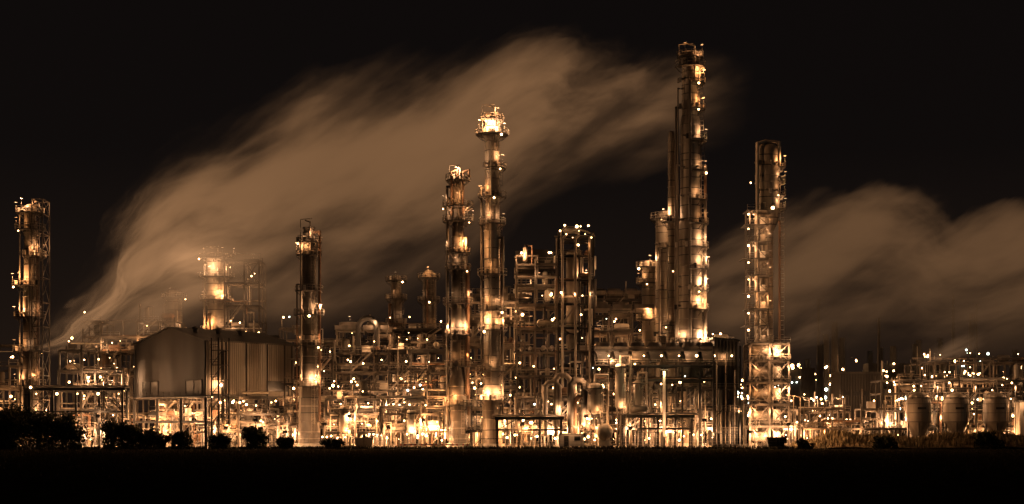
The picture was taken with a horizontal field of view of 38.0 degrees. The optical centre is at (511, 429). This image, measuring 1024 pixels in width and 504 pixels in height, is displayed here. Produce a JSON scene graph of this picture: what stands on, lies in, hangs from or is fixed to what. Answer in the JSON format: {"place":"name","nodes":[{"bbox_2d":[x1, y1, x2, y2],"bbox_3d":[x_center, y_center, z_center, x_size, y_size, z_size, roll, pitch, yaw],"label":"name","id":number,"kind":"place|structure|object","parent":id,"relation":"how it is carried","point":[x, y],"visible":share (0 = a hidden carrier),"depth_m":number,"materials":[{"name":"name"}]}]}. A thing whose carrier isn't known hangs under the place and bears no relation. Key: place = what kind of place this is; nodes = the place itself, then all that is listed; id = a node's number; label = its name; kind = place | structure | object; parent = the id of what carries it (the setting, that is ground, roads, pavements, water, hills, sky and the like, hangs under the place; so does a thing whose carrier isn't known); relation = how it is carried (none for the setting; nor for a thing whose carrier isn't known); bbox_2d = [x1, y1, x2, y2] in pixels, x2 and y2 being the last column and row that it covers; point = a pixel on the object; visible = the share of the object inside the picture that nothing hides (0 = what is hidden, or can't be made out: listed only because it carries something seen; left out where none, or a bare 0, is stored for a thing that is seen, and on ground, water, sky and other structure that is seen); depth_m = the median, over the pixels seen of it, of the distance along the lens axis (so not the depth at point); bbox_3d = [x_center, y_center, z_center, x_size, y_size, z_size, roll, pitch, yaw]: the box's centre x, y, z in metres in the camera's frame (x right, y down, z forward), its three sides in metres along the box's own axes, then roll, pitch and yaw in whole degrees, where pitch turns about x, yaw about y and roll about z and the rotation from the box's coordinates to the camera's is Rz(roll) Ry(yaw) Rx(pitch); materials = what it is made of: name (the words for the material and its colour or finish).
{"place":"outdoors","nodes":[
{"label":"outdoors","id":0,"kind":"place"},
{"bbox_2d":[50,443,777,447],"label":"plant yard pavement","id":1,"kind":"structure","parent":0,"point":[551,444],"depth_m":350.69,"materials":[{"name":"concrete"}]},
{"bbox_2d":[25,385,130,445],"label":"pipe gantry","id":2,"kind":"object","parent":1,"relation":"on","point":[81,388],"visible":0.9,"depth_m":303.42,"materials":[{"name":"metal"}]},
{"bbox_2d":[82,304,185,443],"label":"process unit","id":3,"kind":"object","parent":1,"relation":"on","point":[117,350],"visible":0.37,"depth_m":389.34,"materials":[{"name":"paint"}]},
{"bbox_2d":[154,399,241,446],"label":"pipe rack","id":4,"kind":"object","parent":1,"relation":"on","point":[190,403],"visible":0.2,"depth_m":330.02,"materials":[{"name":"metal"}]},
{"bbox_2d":[224,253,266,442],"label":"process unit","id":5,"kind":"object","parent":1,"relation":"on","point":[251,325],"visible":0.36,"depth_m":390.88,"materials":[{"name":"paint"}]},
{"bbox_2d":[212,382,297,447],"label":"pump station","id":6,"kind":"object","parent":1,"relation":"on","point":[271,426],"visible":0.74,"depth_m":304.96,"materials":[{"name":"paint"}]},
{"bbox_2d":[231,327,346,444],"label":"process unit","id":7,"kind":"object","parent":1,"relation":"on","point":[329,343],"visible":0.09,"depth_m":353.23,"materials":[{"name":"paint"}]},
{"bbox_2d":[277,340,343,442],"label":"process unit","id":8,"kind":"object","parent":1,"relation":"on","point":[326,360],"visible":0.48,"depth_m":314.79,"materials":[{"name":"paint"}]},
{"bbox_2d":[279,316,366,442],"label":"process unit","id":9,"kind":"object","parent":1,"relation":"on","point":[287,329],"visible":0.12,"depth_m":389.83,"materials":[{"name":"paint"}]},
{"bbox_2d":[333,396,356,446],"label":"pressure vessel","id":10,"kind":"object","parent":1,"relation":"on","point":[345,409],"visible":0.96,"depth_m":302.61,"materials":[{"name":"paint"}]},
{"bbox_2d":[322,379,383,447],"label":"pump station","id":11,"kind":"object","parent":1,"relation":"on","point":[368,429],"visible":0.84,"depth_m":304.82,"materials":[{"name":"paint"}]},
{"bbox_2d":[327,320,396,446],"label":"process unit","id":12,"kind":"object","parent":1,"relation":"on","point":[350,327],"visible":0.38,"depth_m":316.93,"materials":[{"name":"paint"}]},
{"bbox_2d":[355,315,379,353],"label":"curved exhaust duct","id":13,"kind":"object","parent":12,"relation":"attached to","point":[362,320],"visible":1,"depth_m":315.49,"materials":[{"name":"metal"}]},
{"bbox_2d":[354,437,373,446],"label":"skip container","id":14,"kind":"object","parent":1,"relation":"on","point":[365,444],"visible":0.83,"depth_m":301.10,"materials":[{"name":"metal"}]},
{"bbox_2d":[386,274,406,443],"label":"distillation column","id":15,"kind":"structure","parent":1,"relation":"on","point":[396,299],"depth_m":364.76,"materials":[{"name":"metal"}]},
{"bbox_2d":[347,315,449,445],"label":"process unit","id":16,"kind":"object","parent":1,"relation":"on","point":[404,331],"visible":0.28,"depth_m":345.00,"materials":[{"name":"paint"}]},
{"bbox_2d":[372,383,446,446],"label":"pump station","id":17,"kind":"object","parent":1,"relation":"on","point":[433,427],"visible":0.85,"depth_m":304.17,"materials":[{"name":"paint"}]},
{"bbox_2d":[401,401,421,446],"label":"pressure vessel","id":18,"kind":"object","parent":1,"relation":"on","point":[411,416],"visible":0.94,"depth_m":302.04,"materials":[{"name":"paint"}]},
{"bbox_2d":[387,333,450,446],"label":"process unit","id":19,"kind":"object","parent":1,"relation":"on","point":[411,363],"visible":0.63,"depth_m":315.26,"materials":[{"name":"paint"}]},
{"bbox_2d":[467,370,510,447],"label":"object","id":20,"kind":"object","parent":1,"relation":"on","point":[474,428],"visible":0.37,"depth_m":313.29,"materials":[{"name":"paint"}]},
{"bbox_2d":[467,286,520,444],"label":"process unit","id":21,"kind":"object","parent":1,"relation":"on","point":[510,304],"visible":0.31,"depth_m":319.70,"materials":[{"name":"paint"}]},
{"bbox_2d":[464,279,531,445],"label":"process unit","id":22,"kind":"object","parent":1,"relation":"on","point":[475,296],"visible":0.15,"depth_m":344.06,"materials":[{"name":"paint"}]},
{"bbox_2d":[492,414,565,446],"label":"pipe gantry","id":23,"kind":"object","parent":1,"relation":"on","point":[519,417],"visible":0.89,"depth_m":302.40,"materials":[{"name":"metal"}]},
{"bbox_2d":[511,245,559,446],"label":"reactor structure","id":24,"kind":"object","parent":1,"relation":"on","point":[534,264],"visible":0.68,"depth_m":314.42,"materials":[{"name":"paint"}]},
{"bbox_2d":[515,385,579,447],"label":"pump station","id":25,"kind":"object","parent":1,"relation":"on","point":[538,408],"visible":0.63,"depth_m":306.32,"materials":[{"name":"paint"}]},
{"bbox_2d":[542,372,593,435],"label":"transfer pipe","id":26,"kind":"object","parent":1,"relation":"on","point":[571,404],"visible":1,"depth_m":303.51,"materials":[{"name":"metal"}]},
{"bbox_2d":[545,223,596,447],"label":"reactor structure","id":27,"kind":"object","parent":1,"relation":"on","point":[575,281],"visible":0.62,"depth_m":309.96,"materials":[{"name":"paint"}]},
{"bbox_2d":[581,374,608,446],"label":"pressure vessel","id":28,"kind":"object","parent":1,"relation":"on","point":[595,396],"visible":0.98,"depth_m":302.44,"materials":[{"name":"paint"}]},
{"bbox_2d":[577,383,627,446],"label":"heat exchanger bank","id":29,"kind":"structure","parent":1,"relation":"on","point":[583,430],"depth_m":305.42,"materials":[{"name":"paint"}]},
{"bbox_2d":[592,419,615,446],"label":"storage drum","id":30,"kind":"object","parent":1,"relation":"on","point":[604,431],"visible":0.97,"depth_m":301.35,"materials":[{"name":"paint"}]},
{"bbox_2d":[584,281,641,443],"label":"process unit","id":31,"kind":"object","parent":1,"relation":"on","point":[610,295],"visible":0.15,"depth_m":346.19,"materials":[{"name":"paint"}]},
{"bbox_2d":[610,354,631,447],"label":"pressure vessel","id":32,"kind":"object","parent":1,"relation":"on","point":[620,369],"visible":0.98,"depth_m":303.10,"materials":[{"name":"paint"}]},
{"bbox_2d":[587,301,655,446],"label":"process unit","id":33,"kind":"object","parent":1,"relation":"on","point":[619,310],"visible":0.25,"depth_m":323.54,"materials":[{"name":"paint"}]},
{"bbox_2d":[628,372,647,445],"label":"pressure vessel","id":34,"kind":"object","parent":1,"relation":"on","point":[637,387],"visible":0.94,"depth_m":304.12,"materials":[{"name":"paint"}]},
{"bbox_2d":[618,381,690,447],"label":"heat exchanger bank","id":35,"kind":"structure","parent":1,"relation":"on","point":[657,385],"depth_m":305.99,"materials":[{"name":"paint"}]},
{"bbox_2d":[619,405,696,447],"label":"pipe gantry","id":36,"kind":"object","parent":1,"relation":"on","point":[639,411],"visible":0.94,"depth_m":302.40,"materials":[{"name":"metal"}]},
{"bbox_2d":[669,371,725,446],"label":"heat exchanger bank","id":37,"kind":"structure","parent":1,"relation":"on","point":[706,387],"depth_m":307.99,"materials":[{"name":"paint"}]},
{"bbox_2d":[703,332,731,446],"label":"process unit","id":38,"kind":"object","parent":1,"relation":"on","point":[720,335],"visible":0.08,"depth_m":324.56,"materials":[{"name":"paint"}]},
{"bbox_2d":[740,203,774,447],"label":"lattice tower","id":39,"kind":"structure","parent":1,"relation":"on","point":[756,226],"depth_m":309.66,"materials":[{"name":"metal"}]},
{"bbox_2d":[765,437,785,446],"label":"skip container","id":40,"kind":"object","parent":1,"relation":"on","point":[771,444],"visible":0.9,"depth_m":301.06,"materials":[{"name":"metal"}]},
{"bbox_2d":[17,445,812,448],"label":"field edge grass","id":41,"kind":"structure","parent":0,"point":[514,447],"depth_m":297.28,"materials":[{"name":"black plant"}]},
{"bbox_2d":[0,430,1023,503],"bbox_3d":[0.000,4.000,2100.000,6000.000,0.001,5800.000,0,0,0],"label":"ground","id":42,"kind":"structure","parent":0,"point":[534,486],"depth_m":117.87,"materials":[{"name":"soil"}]},
{"bbox_2d":[0,407,25,448],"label":"bush","id":43,"kind":"object","parent":42,"relation":"on","point":[5,427],"visible":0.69,"depth_m":292.84,"materials":[{"name":"green plant"}]},
{"bbox_2d":[0,344,43,439],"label":"pipe rack","id":44,"kind":"object","parent":42,"relation":"on","point":[9,387],"visible":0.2,"depth_m":312.74,"materials":[{"name":"metal"}]},
{"bbox_2d":[0,401,57,448],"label":"bush","id":45,"kind":"object","parent":42,"relation":"on","point":[22,433],"visible":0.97,"depth_m":293.18,"materials":[{"name":"black plant"}]},
{"bbox_2d":[11,198,49,445],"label":"distillation column","id":46,"kind":"structure","parent":42,"relation":"on","point":[31,346],"depth_m":304.79,"materials":[{"name":"metal"}]},
{"bbox_2d":[25,407,87,448],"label":"bush","id":47,"kind":"object","parent":42,"relation":"on","point":[65,421],"visible":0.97,"depth_m":294.48,"materials":[{"name":"black plant"}]},
{"bbox_2d":[49,425,93,448],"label":"bush","id":48,"kind":"object","parent":42,"relation":"on","point":[78,436],"visible":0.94,"depth_m":295.50,"materials":[{"name":"green plant"}]},
{"bbox_2d":[56,335,129,447],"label":"pipe rack","id":49,"kind":"object","parent":42,"relation":"on","point":[106,369],"visible":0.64,"depth_m":313.47,"materials":[{"name":"metal"}]},
{"bbox_2d":[95,414,99,446],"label":"yard floodlight","id":50,"kind":"object","parent":42,"relation":"on","point":[97,416],"visible":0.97,"depth_m":301.21,"materials":[{"name":"metal"}]},
{"bbox_2d":[97,417,138,448],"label":"bush","id":51,"kind":"object","parent":42,"relation":"on","point":[109,429],"visible":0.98,"depth_m":295.25,"materials":[{"name":"green plant"}]},
{"bbox_2d":[116,422,159,448],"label":"bush","id":52,"kind":"object","parent":42,"relation":"on","point":[135,435],"visible":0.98,"depth_m":296.02,"materials":[{"name":"green plant"}]},
{"bbox_2d":[140,430,172,448],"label":"bush","id":53,"kind":"object","parent":42,"relation":"on","point":[157,439],"visible":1,"depth_m":296.23,"materials":[{"name":"green plant"}]},
{"bbox_2d":[161,289,186,443],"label":"distillation column","id":54,"kind":"structure","parent":42,"relation":"on","point":[173,298],"depth_m":394.30,"materials":[{"name":"metal"}]},
{"bbox_2d":[170,429,194,448],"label":"bush","id":55,"kind":"object","parent":42,"relation":"on","point":[181,439],"visible":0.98,"depth_m":296.09,"materials":[{"name":"green plant"}]},
{"bbox_2d":[124,326,295,446],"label":"boiler house","id":56,"kind":"structure","parent":42,"relation":"on","point":[181,364],"depth_m":310.53,"materials":[{"name":"paint"}]},
{"bbox_2d":[197,246,234,430],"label":"flare column","id":57,"kind":"structure","parent":42,"relation":"on","point":[212,277],"depth_m":389.78,"materials":[{"name":"metal"}]},
{"bbox_2d":[207,432,233,448],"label":"bush","id":58,"kind":"object","parent":42,"relation":"on","point":[220,441],"visible":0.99,"depth_m":296.13,"materials":[{"name":"green plant"}]},
{"bbox_2d":[241,423,271,448],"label":"bush","id":59,"kind":"object","parent":42,"relation":"on","point":[255,437],"visible":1,"depth_m":296.09,"materials":[{"name":"green plant"}]},
{"bbox_2d":[274,436,296,448],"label":"bush","id":60,"kind":"object","parent":42,"relation":"on","point":[288,442],"visible":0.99,"depth_m":297.33,"materials":[{"name":"green plant"}]},
{"bbox_2d":[292,218,323,446],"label":"distillation tower","id":61,"kind":"structure","parent":42,"relation":"on","point":[309,397],"depth_m":310.49,"materials":[{"name":"metal"}]},
{"bbox_2d":[322,422,326,445],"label":"yard floodlight","id":62,"kind":"object","parent":42,"relation":"on","point":[324,424],"visible":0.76,"depth_m":301.21,"materials":[{"name":"metal"}]},
{"bbox_2d":[319,437,344,448],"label":"bush","id":63,"kind":"object","parent":42,"relation":"on","point":[333,442],"visible":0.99,"depth_m":297.43,"materials":[{"name":"green plant"}]},
{"bbox_2d":[347,414,350,446],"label":"yard floodlight","id":64,"kind":"object","parent":42,"relation":"on","point":[349,416],"visible":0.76,"depth_m":301.25,"materials":[{"name":"metal"}]},
{"bbox_2d":[386,426,390,445],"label":"yard floodlight","id":65,"kind":"object","parent":42,"relation":"on","point":[388,428],"visible":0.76,"depth_m":301.22,"materials":[{"name":"metal"}]},
{"bbox_2d":[421,418,425,445],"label":"yard floodlight","id":66,"kind":"object","parent":42,"relation":"on","point":[423,420],"visible":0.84,"depth_m":301.24,"materials":[{"name":"metal"}]},
{"bbox_2d":[417,266,439,443],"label":"distillation column","id":67,"kind":"structure","parent":42,"relation":"on","point":[428,301],"depth_m":382.50,"materials":[{"name":"metal"}]},
{"bbox_2d":[80,435,795,447],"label":"perimeter fence","id":68,"kind":"object","parent":42,"relation":"on","point":[556,441],"visible":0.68,"depth_m":300.38,"materials":[{"name":"metal"}]},
{"bbox_2d":[442,165,473,447],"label":"distillation tower","id":69,"kind":"structure","parent":42,"relation":"on","point":[458,399],"depth_m":306.64,"materials":[{"name":"metal"}]},
{"bbox_2d":[476,104,508,447],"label":"distillation column","id":70,"kind":"structure","parent":42,"relation":"on","point":[492,397],"depth_m":306.55,"materials":[{"name":"metal"}]},
{"bbox_2d":[520,422,523,446],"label":"yard floodlight","id":71,"kind":"object","parent":42,"relation":"on","point":[521,424],"visible":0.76,"depth_m":301.26,"materials":[{"name":"metal"}]},
{"bbox_2d":[558,426,584,445],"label":"site cabin","id":72,"kind":"object","parent":42,"relation":"on","point":[569,436],"visible":0.76,"depth_m":301.00,"materials":[{"name":"metal"}]},
{"bbox_2d":[628,426,632,447],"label":"yard floodlight","id":73,"kind":"object","parent":42,"relation":"on","point":[630,428],"visible":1,"depth_m":301.21,"materials":[{"name":"metal"}]},
{"bbox_2d":[636,255,655,445],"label":"stripper column","id":74,"kind":"structure","parent":42,"relation":"on","point":[647,281],"depth_m":324.57,"materials":[{"name":"metal"}]},
{"bbox_2d":[650,211,667,446],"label":"stripper column","id":75,"kind":"structure","parent":42,"relation":"on","point":[660,287],"depth_m":320.16,"materials":[{"name":"metal"}]},
{"bbox_2d":[592,342,735,447],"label":"air cooler gallery","id":76,"kind":"object","parent":42,"relation":"on","point":[671,351],"visible":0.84,"depth_m":305.35,"materials":[{"name":"paint"}]},
{"bbox_2d":[660,369,668,448],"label":"light pole","id":77,"kind":"object","parent":42,"relation":"on","point":[664,424],"visible":0.88,"depth_m":298.76,"materials":[{"name":"metal"}]},
{"bbox_2d":[661,131,676,446],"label":"fractionating column","id":78,"kind":"structure","parent":42,"relation":"on","point":[669,323],"depth_m":315.35,"materials":[{"name":"metal"}]},
{"bbox_2d":[671,42,709,447],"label":"fractionating column","id":79,"kind":"structure","parent":42,"relation":"on","point":[690,324],"depth_m":310.26,"materials":[{"name":"metal"}]},
{"bbox_2d":[702,418,706,444],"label":"yard floodlight","id":80,"kind":"object","parent":42,"relation":"on","point":[704,420],"visible":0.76,"depth_m":301.21,"materials":[{"name":"metal"}]},
{"bbox_2d":[708,337,740,445],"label":"compressor house","id":81,"kind":"structure","parent":42,"relation":"on","point":[724,372],"depth_m":304.90,"materials":[{"name":"paint"}]},
{"bbox_2d":[743,337,790,446],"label":"lattice tower base","id":82,"kind":"object","parent":42,"relation":"on","point":[763,372],"visible":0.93,"depth_m":307.72,"materials":[{"name":"metal"}]},
{"bbox_2d":[750,139,786,446],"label":"fractionating column","id":83,"kind":"structure","parent":42,"relation":"on","point":[769,168],"depth_m":316.42,"materials":[{"name":"metal"}]},
{"bbox_2d":[786,422,790,445],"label":"yard floodlight","id":84,"kind":"object","parent":42,"relation":"on","point":[788,424],"visible":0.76,"depth_m":301.22,"materials":[{"name":"metal"}]},
{"bbox_2d":[784,394,793,440],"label":"street lamp","id":85,"kind":"object","parent":42,"relation":"on","point":[793,415],"visible":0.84,"depth_m":321.91,"materials":[{"name":"metal"}]},
{"bbox_2d":[791,395,800,437],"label":"street lamp","id":86,"kind":"object","parent":42,"relation":"on","point":[800,414],"visible":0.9,"depth_m":329.91,"materials":[{"name":"metal"}]},
{"bbox_2d":[748,392,853,445],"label":"process unit","id":87,"kind":"object","parent":42,"relation":"on","point":[806,421],"visible":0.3,"depth_m":353.81,"materials":[{"name":"paint"}]},
{"bbox_2d":[795,438,814,448],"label":"bush","id":88,"kind":"object","parent":42,"relation":"on","point":[802,443],"visible":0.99,"depth_m":297.07,"materials":[{"name":"green plant"}]},
{"bbox_2d":[803,397,809,438],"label":"street lamp","id":89,"kind":"object","parent":42,"relation":"on","point":[809,415],"visible":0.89,"depth_m":344.92,"materials":[{"name":"metal"}]},
{"bbox_2d":[798,397,887,438],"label":"pipe rack","id":90,"kind":"object","parent":42,"relation":"on","point":[821,425],"visible":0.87,"depth_m":336.08,"materials":[{"name":"metal"}]},
{"bbox_2d":[738,294,1023,437],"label":"distant refinery","id":91,"kind":"structure","parent":42,"relation":"on","point":[805,382],"depth_m":639.38,"materials":[{"name":"paint"}]},
{"bbox_2d":[872,433,898,448],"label":"bush","id":92,"kind":"object","parent":42,"relation":"on","point":[884,442],"visible":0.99,"depth_m":298.26,"materials":[{"name":"green plant"}]},
{"bbox_2d":[905,386,937,437],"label":"storage vessel","id":93,"kind":"object","parent":42,"relation":"on","point":[918,413],"visible":0.88,"depth_m":328.89,"materials":[{"name":"paint"}]},
{"bbox_2d":[870,361,1023,437],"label":"process unit","id":94,"kind":"object","parent":42,"relation":"on","point":[903,380],"visible":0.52,"depth_m":339.47,"materials":[{"name":"paint"}]},
{"bbox_2d":[884,370,1021,435],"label":"process unit","id":95,"kind":"object","parent":42,"relation":"on","point":[940,389],"visible":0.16,"depth_m":400.55,"materials":[{"name":"paint"}]},
{"bbox_2d":[943,386,975,435],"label":"storage vessel","id":96,"kind":"object","parent":42,"relation":"on","point":[956,412],"visible":0.82,"depth_m":328.79,"materials":[{"name":"paint"}]},
{"bbox_2d":[904,351,1023,433],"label":"process unit","id":97,"kind":"object","parent":42,"relation":"on","point":[1003,360],"visible":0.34,"depth_m":451.82,"materials":[{"name":"paint"}]},
{"bbox_2d":[973,430,1004,448],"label":"bush","id":98,"kind":"object","parent":42,"relation":"on","point":[982,439],"visible":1,"depth_m":298.11,"materials":[{"name":"green plant"}]},
{"bbox_2d":[983,386,1015,433],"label":"storage vessel","id":99,"kind":"object","parent":42,"relation":"on","point":[996,411],"visible":0.83,"depth_m":328.83,"materials":[{"name":"paint"}]},
{"bbox_2d":[0,0,1023,429],"label":"sky","id":100,"kind":"structure","parent":0,"point":[154,134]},
{"bbox_2d":[831,372,885,435],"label":"control building","id":101,"kind":"structure","parent":0,"point":[853,388],"depth_m":374.00,"materials":[{"name":"metal"}]},
{"bbox_2d":[785,428,1023,448],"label":"bank tall grass","id":102,"kind":"structure","parent":0,"point":[917,440],"depth_m":304.70,"materials":[{"name":"brown plant"}]},
{"bbox_2d":[1012,400,1023,434],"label":"storage tank","id":103,"kind":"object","parent":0,"point":[1019,417],"depth_m":332.45,"materials":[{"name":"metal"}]}
]}

